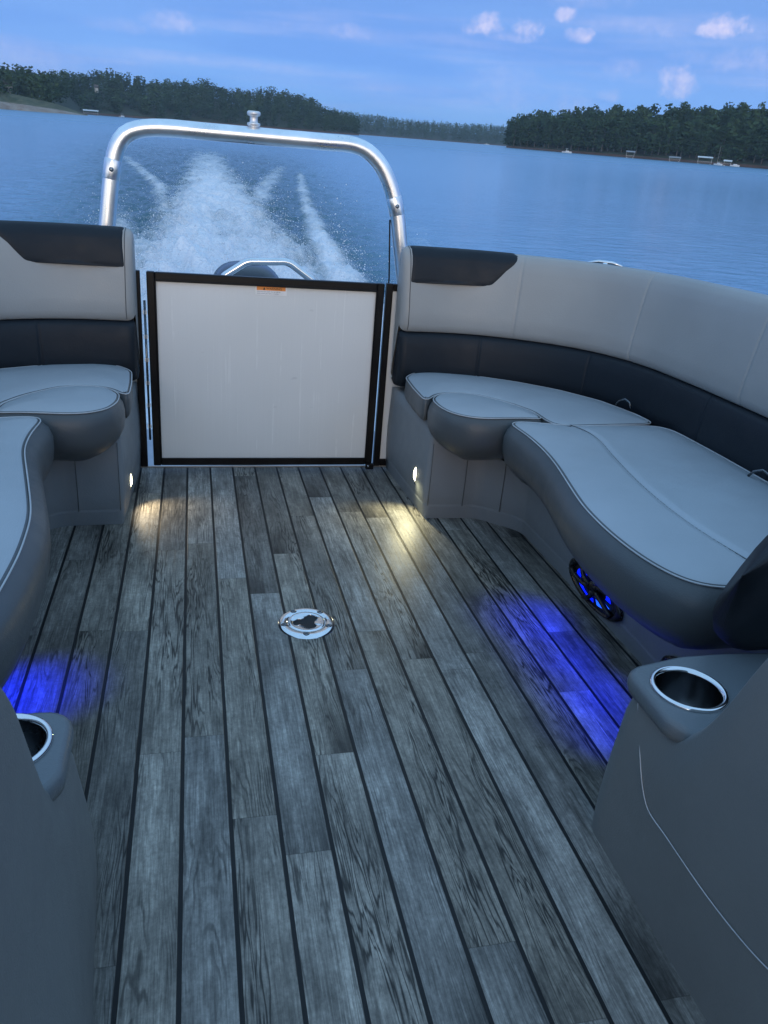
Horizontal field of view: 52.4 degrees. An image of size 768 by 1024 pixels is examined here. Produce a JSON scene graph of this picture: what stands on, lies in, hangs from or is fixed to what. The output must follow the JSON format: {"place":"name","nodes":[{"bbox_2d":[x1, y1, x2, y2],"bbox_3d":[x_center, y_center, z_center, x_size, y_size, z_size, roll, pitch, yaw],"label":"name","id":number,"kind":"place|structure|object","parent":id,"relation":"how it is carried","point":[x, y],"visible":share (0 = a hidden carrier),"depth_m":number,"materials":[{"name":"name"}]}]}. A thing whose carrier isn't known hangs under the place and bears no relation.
{"place":"outdoors","nodes":[
{"label":"outdoors","id":0,"kind":"place"},
{"bbox_2d":[0,92,87,115],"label":"riverbank","id":1,"kind":"structure","parent":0,"point":[10,101],"depth_m":426.87,"materials":[{"name":"soil"}]},
{"bbox_2d":[18,87,358,134],"bbox_3d":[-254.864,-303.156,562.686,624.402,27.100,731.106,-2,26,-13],"label":"hill","id":2,"kind":"structure","parent":0,"point":[126,111],"depth_m":723.74,"materials":[{"name":"plant"}]},
{"bbox_2d":[2,80,12,91],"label":"house","id":3,"kind":"structure","parent":2,"relation":"on","point":[7,86],"depth_m":450.56,"materials":[{"name":"grey"}]},
{"bbox_2d":[0,62,362,132],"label":"forest","id":4,"kind":"object","parent":2,"relation":"on","point":[47,86],"visible":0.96,"depth_m":731.48,"materials":[{"name":"green plant"}]},
{"bbox_2d":[99,119,407,283],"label":"tow arch","id":5,"kind":"structure","parent":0,"point":[124,136],"depth_m":3.04,"materials":[{"name":"metal"}]},
{"bbox_2d":[247,110,260,127],"bbox_3d":[-0.508,-1.512,3.039,0.052,0.092,0.052,-1,24,-13],"label":"tow pylon","id":6,"kind":"object","parent":5,"relation":"on","point":[254,116],"visible":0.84,"depth_m":3.02,"materials":[{"name":"metal"}]},
{"bbox_2d":[2,467,707,1023],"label":"deck","id":7,"kind":"structure","parent":0,"point":[376,805],"depth_m":1.75,"materials":[{"name":"grey wood"}]},
{"bbox_2d":[0,687,96,1023],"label":"console","id":8,"kind":"object","parent":7,"relation":"on","point":[48,880],"visible":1,"depth_m":0.98,"materials":[{"name":"plastic"}]},
{"bbox_2d":[0,220,140,687],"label":"lounge seat","id":9,"kind":"object","parent":7,"relation":"on","point":[70,444],"visible":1,"depth_m":2.74,"materials":[{"name":"grey leather"}]},
{"bbox_2d":[134,270,147,466],"bbox_3d":[-1.491,-0.554,3.033,1.070,0.800,0.026,-1,24,-13],"label":"post","id":10,"kind":"object","parent":7,"relation":"on","point":[140,380],"visible":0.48,"depth_m":3.17,"materials":[{"name":"metal"}]},
{"bbox_2d":[140,464,385,467],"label":"deck edge trim","id":11,"kind":"structure","parent":7,"relation":"attached to","point":[153,466],"depth_m":3.43,"materials":[{"name":"metal"}]},
{"bbox_2d":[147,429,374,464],"bbox_3d":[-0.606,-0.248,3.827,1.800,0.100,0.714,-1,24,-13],"label":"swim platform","id":12,"kind":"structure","parent":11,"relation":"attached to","point":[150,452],"depth_m":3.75,"materials":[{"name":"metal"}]},
{"bbox_2d":[214,261,278,277],"bbox_3d":[-0.760,-0.583,4.288,0.410,1.512,0.620,-1,24,-13],"label":"outboard motor","id":13,"kind":"object","parent":12,"relation":"attached to","point":[260,270],"visible":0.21,"depth_m":3.88,"materials":[{"name":"black plastic"}]},
{"bbox_2d":[221,258,315,279],"bbox_3d":[-0.551,-0.713,3.608,0.693,0.895,0.033,-1,24,-13],"label":"ladder rail","id":14,"kind":"object","parent":12,"relation":"on","point":[290,263],"visible":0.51,"depth_m":3.43,"materials":[{"name":"metal"}]},
{"bbox_2d":[146,271,384,468],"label":"gate","id":15,"kind":"structure","parent":7,"relation":"on","point":[249,370],"depth_m":3.25,"materials":[{"name":"metal"}]},
{"bbox_2d":[143,300,151,439],"bbox_3d":[-0.957,-0.564,3.154,0.016,0.570,0.013,-1,24,-13],"label":"hinge","id":16,"kind":"object","parent":15,"relation":"attached to","point":[147,361],"visible":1,"depth_m":3.14,"materials":[{"name":"metal"}]},
{"bbox_2d":[278,608,334,638],"bbox_3d":[-0.225,0.320,2.268,0.167,0.011,0.167,-1,23,-13],"label":"table base","id":17,"kind":"object","parent":7,"relation":"on","point":[305,623],"visible":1,"depth_m":2.26,"materials":[{"name":"metal"}]},
{"bbox_2d":[372,283,399,465],"bbox_3d":[0.513,-0.589,3.510,1.098,0.800,0.026,-1,24,-13],"label":"fence panel","id":18,"kind":"object","parent":7,"relation":"on","point":[385,384],"visible":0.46,"depth_m":3.38,"materials":[{"name":"metal"}]},
{"bbox_2d":[386,245,767,664],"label":"lounge seat","id":19,"kind":"object","parent":7,"relation":"on","point":[595,435],"visible":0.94,"depth_m":2.73,"materials":[{"name":"grey leather"}]},
{"bbox_2d":[588,260,621,265],"bbox_3d":[0.921,-1.033,3.249,0.144,0.029,0.025,12,27,16],"label":"rail fitting","id":20,"kind":"object","parent":19,"relation":"on","point":[605,262],"visible":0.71,"depth_m":3.24,"materials":[{"name":"metal"}]},
{"bbox_2d":[592,535,767,1023],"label":"console","id":21,"kind":"object","parent":7,"relation":"on","point":[680,824],"visible":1,"depth_m":1.30,"materials":[{"name":"plastic"}]},
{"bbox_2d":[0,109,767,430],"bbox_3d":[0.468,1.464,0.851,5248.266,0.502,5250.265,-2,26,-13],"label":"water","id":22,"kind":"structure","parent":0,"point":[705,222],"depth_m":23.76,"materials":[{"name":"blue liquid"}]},
{"bbox_2d":[83,109,97,115],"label":"roofed dock","id":23,"kind":"object","parent":22,"relation":"on","point":[90,110],"visible":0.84,"depth_m":537.45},
{"bbox_2d":[77,154,417,378],"bbox_3d":[-5.511,-10.766,23.874,7.980,1.413,42.502,-2,26,-13],"label":"spray","id":24,"kind":"object","parent":22,"relation":"on","point":[208,252],"visible":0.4,"depth_m":9.69,"materials":[{"name":"liquid"}]},
{"bbox_2d":[697,156,712,164],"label":"roofed dock","id":25,"kind":"object","parent":22,"relation":"on","point":[705,161],"visible":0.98,"depth_m":423.58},
{"bbox_2d":[0,0,767,134],"label":"sky","id":26,"kind":"structure","parent":0,"point":[482,62],"materials":[{"name":"blue"}]},
{"bbox_2d":[359,123,506,145],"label":"hill","id":27,"kind":"structure","parent":0,"point":[434,137],"depth_m":1365.04,"materials":[{"name":"plant"}]},
{"bbox_2d":[338,110,506,142],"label":"forest","id":28,"kind":"object","parent":27,"relation":"on","point":[379,123],"visible":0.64,"depth_m":1386.29,"materials":[{"name":"green plant"}]},
{"bbox_2d":[506,143,767,168],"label":"hill","id":29,"kind":"structure","parent":0,"point":[748,163],"depth_m":471.76,"materials":[{"name":"plant"}]},
{"bbox_2d":[510,118,520,145],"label":"shore tree","id":30,"kind":"object","parent":29,"relation":"on","point":[514,134],"visible":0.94,"depth_m":566.14,"materials":[{"name":"green plant"}]},
{"bbox_2d":[517,121,528,146],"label":"shore tree","id":31,"kind":"object","parent":29,"relation":"on","point":[522,130],"visible":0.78,"depth_m":558.80,"materials":[{"name":"green plant"}]},
{"bbox_2d":[521,120,533,146],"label":"shore tree","id":32,"kind":"object","parent":29,"relation":"on","point":[525,139],"visible":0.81,"depth_m":553.74,"materials":[{"name":"green plant"}]},
{"bbox_2d":[528,116,544,146],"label":"shore tree","id":33,"kind":"object","parent":29,"relation":"on","point":[536,130],"visible":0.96,"depth_m":546.60,"materials":[{"name":"green plant"}]},
{"bbox_2d":[541,116,551,147],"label":"shore tree","id":34,"kind":"object","parent":29,"relation":"on","point":[546,120],"visible":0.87,"depth_m":535.94,"materials":[{"name":"green plant"}]},
{"bbox_2d":[544,118,558,147],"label":"shore tree","id":35,"kind":"object","parent":29,"relation":"on","point":[550,126],"visible":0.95,"depth_m":533.39,"materials":[{"name":"green plant"}]},
{"bbox_2d":[553,119,564,148],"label":"shore tree","id":36,"kind":"object","parent":29,"relation":"on","point":[556,139],"visible":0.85,"depth_m":526.25,"materials":[{"name":"green plant"}]},
{"bbox_2d":[558,122,570,148],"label":"shore tree","id":37,"kind":"object","parent":29,"relation":"on","point":[563,133],"visible":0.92,"depth_m":522.49,"materials":[{"name":"green plant"}]},
{"bbox_2d":[567,118,578,149],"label":"shore tree","id":38,"kind":"object","parent":29,"relation":"on","point":[569,137],"visible":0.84,"depth_m":515.50,"materials":[{"name":"green plant"}]},
{"bbox_2d":[572,118,589,149],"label":"shore tree","id":39,"kind":"object","parent":29,"relation":"on","point":[582,128],"visible":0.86,"depth_m":511.17,"materials":[{"name":"green plant"}]},
{"bbox_2d":[581,122,595,150],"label":"shore tree","id":40,"kind":"object","parent":29,"relation":"on","point":[585,143],"visible":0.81,"depth_m":507.79,"materials":[{"name":"green plant"}]},
{"bbox_2d":[586,121,602,150],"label":"shore tree","id":41,"kind":"object","parent":29,"relation":"on","point":[593,130],"visible":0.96,"depth_m":502.58,"materials":[{"name":"green plant"}]},
{"bbox_2d":[595,120,611,151],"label":"shore tree","id":42,"kind":"object","parent":29,"relation":"on","point":[601,139],"visible":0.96,"depth_m":498.52,"materials":[{"name":"green plant"}]},
{"bbox_2d":[602,117,617,150],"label":"shore tree","id":43,"kind":"object","parent":29,"relation":"on","point":[608,129],"visible":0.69,"depth_m":496.60,"materials":[{"name":"green plant"}]},
{"bbox_2d":[607,120,626,151],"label":"shore tree","id":44,"kind":"object","parent":29,"relation":"on","point":[616,129],"visible":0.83,"depth_m":491.50,"materials":[{"name":"green plant"}]},
{"bbox_2d":[617,121,630,152],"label":"shore tree","id":45,"kind":"object","parent":29,"relation":"on","point":[621,142],"visible":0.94,"depth_m":487.20,"materials":[{"name":"green plant"}]},
{"bbox_2d":[625,129,636,152],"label":"shore tree","id":46,"kind":"object","parent":29,"relation":"on","point":[630,144],"visible":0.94,"depth_m":483.60,"materials":[{"name":"green plant"}]},
{"bbox_2d":[502,101,767,161],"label":"forest","id":47,"kind":"object","parent":29,"relation":"on","point":[742,119],"visible":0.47,"depth_m":489.94,"materials":[{"name":"green plant"}]},
{"bbox_2d":[679,101,690,109],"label":"shore tree","id":48,"kind":"object","parent":29,"relation":"on","point":[684,104],"visible":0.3,"depth_m":521.25,"materials":[{"name":"green plant"}]},
{"bbox_2d":[698,131,712,158],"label":"shore tree","id":49,"kind":"object","parent":29,"relation":"on","point":[701,152],"visible":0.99,"depth_m":446.66,"materials":[{"name":"green plant"}]},
{"bbox_2d":[724,134,737,158],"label":"shore tree","id":50,"kind":"object","parent":29,"relation":"on","point":[732,141],"visible":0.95,"depth_m":434.89,"materials":[{"name":"green plant"}]},
{"bbox_2d":[751,131,764,162],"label":"shore tree","id":51,"kind":"object","parent":29,"relation":"on","point":[758,138],"visible":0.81,"depth_m":424.66,"materials":[{"name":"green plant"}]},
{"bbox_2d":[755,126,767,164],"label":"shore tree","id":52,"kind":"object","parent":29,"relation":"on","point":[764,137],"visible":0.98,"depth_m":420.47,"materials":[{"name":"green plant"}]}
]}

